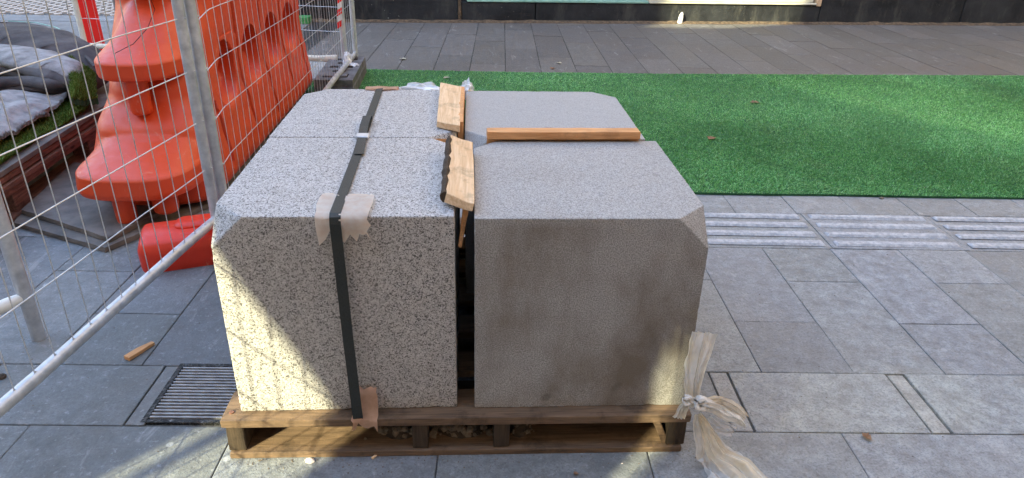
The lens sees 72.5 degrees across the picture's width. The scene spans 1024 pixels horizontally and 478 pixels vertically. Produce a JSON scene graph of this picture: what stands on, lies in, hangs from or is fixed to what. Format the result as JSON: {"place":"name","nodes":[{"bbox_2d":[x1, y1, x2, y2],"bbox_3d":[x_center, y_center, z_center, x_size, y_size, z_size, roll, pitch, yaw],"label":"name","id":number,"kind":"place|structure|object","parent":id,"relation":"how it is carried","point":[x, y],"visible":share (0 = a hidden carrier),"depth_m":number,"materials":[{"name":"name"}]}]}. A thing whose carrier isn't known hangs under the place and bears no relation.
{"place":"outdoors","nodes":[
{"label":"outdoors","id":0,"kind":"place"},
{"bbox_2d":[0,0,114,15],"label":"brick paving","id":1,"kind":"structure","parent":0,"point":[39,7],"depth_m":8.06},
{"bbox_2d":[0,20,307,43],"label":"street","id":2,"kind":"structure","parent":0,"point":[64,25],"depth_m":7.07,"materials":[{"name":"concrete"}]},
{"bbox_2d":[78,0,104,49],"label":"barrier board","id":3,"kind":"object","parent":2,"relation":"on","point":[94,23],"visible":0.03,"depth_m":5.67,"materials":[{"name":"red plastic"}]},
{"bbox_2d":[71,0,346,61],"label":"fence","id":4,"kind":"object","parent":2,"relation":"on","point":[77,13],"visible":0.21,"depth_m":5.36,"materials":[{"name":"metal"}]},
{"bbox_2d":[337,0,341,27],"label":"hazard tape","id":5,"kind":"object","parent":4,"relation":"attached to","point":[339,9],"visible":0.76,"depth_m":5.19,"materials":[{"name":"red plastic"}]},
{"bbox_2d":[310,62,325,78],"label":"pale pavement","id":6,"kind":"structure","parent":0,"point":[314,70],"depth_m":5.63,"materials":[{"name":"grey concrete"}]},
{"bbox_2d":[0,8,1023,477],"bbox_3d":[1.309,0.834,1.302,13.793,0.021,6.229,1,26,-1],"label":"pavement","id":7,"kind":"structure","parent":0,"point":[798,361],"depth_m":2.14,"materials":[{"name":"grey stone"}]},
{"bbox_2d":[0,373,6,379],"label":"stone chip","id":8,"kind":"object","parent":7,"relation":"on","point":[3,376],"visible":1,"depth_m":2.01,"materials":[{"name":"stone"}]},
{"bbox_2d":[0,192,46,341],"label":"fence","id":9,"kind":"object","parent":7,"relation":"on","point":[20,281],"visible":0.9,"depth_m":2.08,"materials":[{"name":"metal"}]},
{"bbox_2d":[0,81,108,224],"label":"wooden pallet","id":10,"kind":"object","parent":7,"relation":"on","point":[15,189],"visible":0.22,"depth_m":3.23,"materials":[{"name":"brown wood"}]},
{"bbox_2d":[0,94,89,164],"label":"folded turf","id":11,"kind":"structure","parent":10,"relation":"on","point":[63,113],"depth_m":3.30,"materials":[{"name":"green plant"}]},
{"bbox_2d":[0,66,23,76],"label":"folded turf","id":12,"kind":"structure","parent":11,"relation":"on","point":[10,73],"depth_m":3.72,"materials":[{"name":"grey fabric"}]},
{"bbox_2d":[0,89,67,140],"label":"folded turf","id":13,"kind":"structure","parent":11,"relation":"on","point":[16,108],"depth_m":3.33,"materials":[{"name":"grey fabric"}]},
{"bbox_2d":[0,86,67,93],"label":"folded turf","id":14,"kind":"structure","parent":11,"relation":"on","point":[28,89],"depth_m":3.58,"materials":[{"name":"grey fabric"}]},
{"bbox_2d":[0,76,69,89],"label":"folded turf","id":15,"kind":"structure","parent":14,"relation":"on","point":[30,82],"depth_m":3.56,"materials":[{"name":"grey fabric"}]},
{"bbox_2d":[0,23,107,88],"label":"folded turf","id":16,"kind":"structure","parent":11,"relation":"on","point":[19,34],"depth_m":4.01,"materials":[{"name":"grey fabric"}]},
{"bbox_2d":[8,21,58,28],"bbox_3d":[-2.792,-1.261,4.368,1.153,0.096,0.197,19,31,32],"label":"turf edge band","id":17,"kind":"object","parent":16,"relation":"on","point":[33,22],"visible":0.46,"depth_m":4.62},
{"bbox_2d":[0,44,82,77],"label":"folded turf","id":18,"kind":"structure","parent":16,"relation":"on","point":[24,55],"depth_m":3.72,"materials":[{"name":"grey fabric"}]},
{"bbox_2d":[0,22,94,66],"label":"turf edge band","id":19,"kind":"object","parent":16,"relation":"on","point":[90,60],"visible":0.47,"depth_m":3.95,"materials":[{"name":"grey"}]},
{"bbox_2d":[67,54,97,106],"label":"folded turf","id":20,"kind":"structure","parent":11,"relation":"on","point":[78,93],"depth_m":3.64,"materials":[{"name":"green plant"}]},
{"bbox_2d":[10,65,69,87],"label":"folded turf","id":21,"kind":"structure","parent":20,"relation":"on","point":[36,72],"depth_m":3.62,"materials":[{"name":"grey fabric"}]},
{"bbox_2d":[0,0,217,417],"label":"fence","id":22,"kind":"object","parent":7,"relation":"on","point":[29,383],"visible":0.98,"depth_m":2.07,"materials":[{"name":"metal"}]},
{"bbox_2d":[13,172,208,251],"bbox_3d":[-1.854,-0.133,3.053,0.932,0.021,0.546,10,27,16],"label":"plywood sheet","id":23,"kind":"object","parent":7,"relation":"on","point":[56,232],"visible":0.24,"depth_m":2.84,"materials":[{"name":"wood"}]},
{"bbox_2d":[21,162,183,241],"bbox_3d":[-1.877,-0.187,3.110,0.855,0.021,0.560,11,28,18],"label":"plywood sheet","id":24,"kind":"object","parent":23,"relation":"on","point":[62,190],"visible":0.47,"depth_m":2.95,"materials":[{"name":"grey wood"}]},
{"bbox_2d":[75,0,311,223],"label":"plastic barrier","id":25,"kind":"object","parent":24,"relation":"on","point":[96,160],"visible":0.73,"depth_m":2.96,"materials":[{"name":"plastic"}]},
{"bbox_2d":[124,341,154,360],"bbox_3d":[-1.139,0.341,2.139,0.025,0.012,0.094,13,28,22],"label":"wood stick","id":26,"kind":"object","parent":7,"relation":"on","point":[132,354],"visible":1,"depth_m":2.13,"materials":[{"name":"brown wood"}]},
{"bbox_2d":[0,14,311,24],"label":"kerb","id":27,"kind":"structure","parent":7,"relation":"on","point":[37,17],"depth_m":7.43,"materials":[{"name":"stone"}]},
{"bbox_2d":[299,15,311,23],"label":"turf block","id":28,"kind":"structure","parent":27,"relation":"on","point":[308,20],"depth_m":7.45,"materials":[{"name":"green plant"}]},
{"bbox_2d":[138,213,213,272],"bbox_3d":[-1.170,-0.010,2.711,0.500,0.142,0.220,-9,28,-20],"label":"ballast block","id":29,"kind":"object","parent":7,"relation":"on","point":[198,253],"depth_m":2.61,"materials":[{"name":"red plastic"}]},
{"bbox_2d":[140,363,236,425],"bbox_3d":[-0.799,0.447,1.990,0.390,0.032,0.262,1,26,-1],"label":"drain grate","id":30,"kind":"object","parent":7,"relation":"in","point":[195,394],"visible":0.45,"depth_m":1.96,"materials":[{"name":"metal"}]},
{"bbox_2d":[305,458,314,463],"bbox_3d":[-0.505,0.553,1.748,0.021,0.009,0.019,-13,29,-27],"label":"stone chip","id":31,"kind":"object","parent":7,"relation":"on","point":[309,460],"visible":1,"depth_m":1.75,"materials":[{"name":"white stone"}]},
{"bbox_2d":[220,217,691,457],"bbox_3d":[-0.156,0.231,2.295,1.171,0.122,1.209,0,26,-3],"label":"wooden pallet","id":32,"kind":"object","parent":7,"relation":"on","point":[556,429],"visible":0.33,"depth_m":1.78,"materials":[{"name":"brown wood"}]},
{"bbox_2d":[211,137,458,410],"bbox_3d":[-0.416,0.067,1.881,0.536,0.531,0.554,0,26,-4],"label":"stone block","id":33,"kind":"object","parent":32,"relation":"on","point":[273,260],"depth_m":1.64,"materials":[{"name":"stone"}]},
{"bbox_2d":[314,193,369,244],"bbox_3d":[-0.375,-0.046,1.576,0.125,0.071,0.134,0,26,-3],"label":"hessian pad","id":34,"kind":"object","parent":33,"relation":"on","point":[325,202],"visible":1,"depth_m":1.52,"materials":[{"name":"beige fabric"}]},
{"bbox_2d":[339,194,373,234],"bbox_3d":[-0.345,-0.056,1.566,0.072,0.049,0.126,0,26,-3],"label":"cardboard pad","id":35,"kind":"object","parent":34,"relation":"on","point":[355,213],"visible":1,"depth_m":1.52,"materials":[{"name":"beige cardboard"}]},
{"bbox_2d":[439,136,474,210],"bbox_3d":[-0.134,-0.171,1.726,0.079,0.032,0.418,12,27,-10],"label":"timber offcut","id":36,"kind":"object","parent":33,"relation":"on","point":[458,187],"visible":1,"depth_m":1.67,"materials":[{"name":"beige wood"}]},
{"bbox_2d":[459,208,467,247],"bbox_3d":[-0.112,-0.039,1.618,0.016,0.120,0.020,7,-11,-2],"label":"timber offcut","id":37,"kind":"object","parent":33,"relation":"on","point":[463,221],"visible":0.72,"depth_m":1.61,"materials":[{"name":"brown wood"}]},
{"bbox_2d":[269,89,459,247],"bbox_3d":[-0.450,-0.179,2.380,0.536,0.531,0.554,0,26,-3],"label":"stone block","id":38,"kind":"object","parent":32,"relation":"on","point":[334,113],"depth_m":2.21,"materials":[{"name":"stone"}]},
{"bbox_2d":[329,88,382,418],"bbox_3d":[-0.435,-0.059,2.140,0.040,0.579,1.212,-1,26,-5],"label":"cargo strap","id":39,"kind":"object","parent":38,"relation":"attached to","point":[362,136],"visible":0.88,"depth_m":1.64,"materials":[{"name":"plastic"}]},
{"bbox_2d":[365,86,398,89],"bbox_3d":[-0.468,-0.523,2.515,0.119,0.052,0.050,0,26,-3],"label":"cardboard pad","id":40,"kind":"object","parent":38,"relation":"on","point":[383,87],"visible":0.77,"depth_m":2.50,"materials":[{"name":"brown cardboard"}]},
{"bbox_2d":[399,82,439,89],"bbox_3d":[-0.322,-0.550,2.566,0.218,0.059,0.092,0,26,-3],"label":"plastic wrap","id":41,"kind":"object","parent":38,"relation":"on","point":[422,86],"visible":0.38,"depth_m":2.55,"materials":[{"name":"white plastic"}]},
{"bbox_2d":[437,83,460,131],"bbox_3d":[-0.204,-0.437,2.284,0.074,0.026,0.503,2,26,-5],"label":"timber offcut","id":42,"kind":"object","parent":38,"relation":"on","point":[449,113],"visible":0.98,"depth_m":2.22,"materials":[{"name":"beige wood"}]},
{"bbox_2d":[458,86,464,139],"bbox_3d":[-0.168,-0.348,2.336,0.019,0.221,0.432,0,26,-3],"label":"timber offcut","id":43,"kind":"object","parent":38,"relation":"on","point":[461,133],"visible":0.48,"depth_m":2.22,"materials":[{"name":"brown wood"}]},
{"bbox_2d":[351,386,377,431],"bbox_3d":[-0.363,0.421,1.725,0.066,0.111,0.042,0,26,-3],"label":"cardboard pad","id":44,"kind":"object","parent":32,"relation":"on","point":[369,400],"visible":0.84,"depth_m":1.72,"materials":[{"name":"brown cardboard"}]},
{"bbox_2d":[364,426,436,439],"bbox_3d":[-0.290,0.466,1.858,0.189,0.051,0.163,0,26,-3],"label":"rubble","id":45,"kind":"object","parent":32,"relation":"on","point":[395,429],"visible":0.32,"depth_m":1.80,"materials":[{"name":"stone"}]},
{"bbox_2d":[402,425,492,438],"bbox_3d":[-0.144,0.479,1.846,0.290,0.042,0.184,-16,31,-32],"label":"rubble","id":46,"kind":"object","parent":32,"relation":"on","point":[466,431],"visible":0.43,"depth_m":1.81,"materials":[{"name":"stone"}]},
{"bbox_2d":[383,424,531,439],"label":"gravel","id":47,"kind":"structure","parent":32,"relation":"on","point":[520,429],"depth_m":1.82,"materials":[{"name":"brown gravel"}]},
{"bbox_2d":[511,424,535,434],"bbox_3d":[0.013,0.476,1.871,0.098,0.030,0.127,0,26,-3],"label":"rubble","id":48,"kind":"object","parent":32,"relation":"on","point":[527,431],"visible":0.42,"depth_m":1.82,"materials":[{"name":"brown stone"}]},
{"bbox_2d":[465,91,644,292],"bbox_3d":[0.108,-0.181,2.420,0.536,0.527,0.554,0,26,-3],"label":"stone block","id":49,"kind":"object","parent":32,"relation":"on","point":[484,110],"depth_m":2.29,"materials":[{"name":"grey stone"}]},
{"bbox_2d":[461,78,473,99],"bbox_3d":[-0.167,-0.551,2.552,0.064,0.083,0.062,18,31,30],"label":"plastic wrap","id":50,"kind":"object","parent":49,"relation":"on","point":[467,85],"visible":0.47,"depth_m":2.53,"materials":[{"name":"white plastic"}]},
{"bbox_2d":[474,140,707,407],"bbox_3d":[0.165,0.069,1.913,0.536,0.527,0.554,0,26,-3],"label":"stone block","id":51,"kind":"object","parent":32,"relation":"on","point":[590,258],"depth_m":1.67,"materials":[{"name":"grey stone"}]},
{"bbox_2d":[487,128,639,139],"bbox_3d":[0.150,-0.307,2.038,0.447,0.024,0.044,-1,26,-4],"label":"timber offcut","id":52,"kind":"object","parent":51,"relation":"on","point":[566,133],"visible":1,"depth_m":2.02,"materials":[{"name":"brown wood"}]},
{"bbox_2d":[9,202,1002,476],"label":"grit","id":53,"kind":"object","parent":7,"relation":"on","point":[505,458],"visible":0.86,"depth_m":1.77,"materials":[{"name":"grey gravel"}]},
{"bbox_2d":[11,208,1023,251],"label":"tactile strip","id":54,"kind":"object","parent":7,"relation":"on","point":[821,235],"visible":0.21,"depth_m":3.05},
{"bbox_2d":[704,212,825,245],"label":"tactile bars","id":55,"kind":"object","parent":54,"relation":"on","point":[763,233],"visible":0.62,"depth_m":3.01,"materials":[{"name":"stone"}]},
{"bbox_2d":[808,214,960,247],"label":"tactile bars","id":56,"kind":"object","parent":54,"relation":"on","point":[887,235],"visible":1,"depth_m":3.02,"materials":[{"name":"stone"}]},
{"bbox_2d":[932,216,1023,248],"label":"tactile bars","id":57,"kind":"object","parent":54,"relation":"on","point":[990,236],"visible":1,"depth_m":3.10,"materials":[{"name":"stone"}]},
{"bbox_2d":[125,366,949,434],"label":"rough paving strips","id":58,"kind":"object","parent":7,"relation":"in","point":[927,416],"visible":0.5,"depth_m":2.00,"materials":[{"name":"grey stone"}]},
{"bbox_2d":[298,0,1023,22],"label":"shop front","id":59,"kind":"object","parent":7,"relation":"on","point":[957,11],"visible":0.77,"depth_m":8.08,"materials":[{"name":"grey paint"}]},
{"bbox_2d":[813,0,821,5],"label":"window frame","id":60,"kind":"structure","parent":59,"relation":"in","point":[818,2],"depth_m":8.21,"materials":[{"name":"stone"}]},
{"bbox_2d":[672,331,766,477],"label":"plastic wrap","id":61,"kind":"object","parent":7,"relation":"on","point":[716,457],"visible":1,"depth_m":1.73,"materials":[{"name":"clear plastic"}]},
{"bbox_2d":[862,432,872,440],"bbox_3d":[0.949,0.528,1.867,0.025,0.004,0.035,1,26,-1],"label":"fallen leaf","id":62,"kind":"object","parent":7,"relation":"on","point":[867,435],"visible":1,"depth_m":1.87,"materials":[{"name":"brown plant"}]},
{"bbox_2d":[266,22,1023,137],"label":"pavement","id":63,"kind":"structure","parent":0,"point":[665,53],"depth_m":6.75,"materials":[{"name":"grey stone"}]},
{"bbox_2d":[300,68,1023,199],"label":"turf carpet","id":64,"kind":"object","parent":63,"relation":"on","point":[929,136],"visible":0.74,"depth_m":4.46,"materials":[{"name":"green carpet"}]},
{"bbox_2d":[313,56,366,91],"bbox_3d":[-1.250,-1.200,5.132,0.270,0.142,0.780,-1,26,-5],"label":"ballast block","id":65,"kind":"object","parent":64,"relation":"on","point":[351,77],"depth_m":4.95,"materials":[{"name":"grey concrete"}]},
{"bbox_2d":[183,0,357,199],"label":"fence","id":66,"kind":"object","parent":65,"relation":"on","point":[196,37],"visible":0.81,"depth_m":2.69,"materials":[{"name":"metal"}]},
{"bbox_2d":[343,51,351,63],"bbox_3d":[-1.226,-1.341,5.199,0.068,0.106,0.112,0,26,-3],"label":"plastic scrap","id":67,"kind":"object","parent":65,"relation":"on","point":[346,56],"visible":0.57,"depth_m":5.17,"materials":[{"name":"white plastic"}]},
{"bbox_2d":[312,18,1023,25],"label":"footing grime","id":68,"kind":"object","parent":63,"relation":"on","point":[672,22],"visible":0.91,"depth_m":8.08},
{"bbox_2d":[677,12,682,22],"bbox_3d":[1.944,-2.550,8.065,0.062,0.134,0.028,0,26,-3],"label":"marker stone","id":69,"kind":"object","parent":63,"relation":"on","point":[680,19],"visible":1,"depth_m":8.05,"materials":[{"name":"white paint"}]}
]}

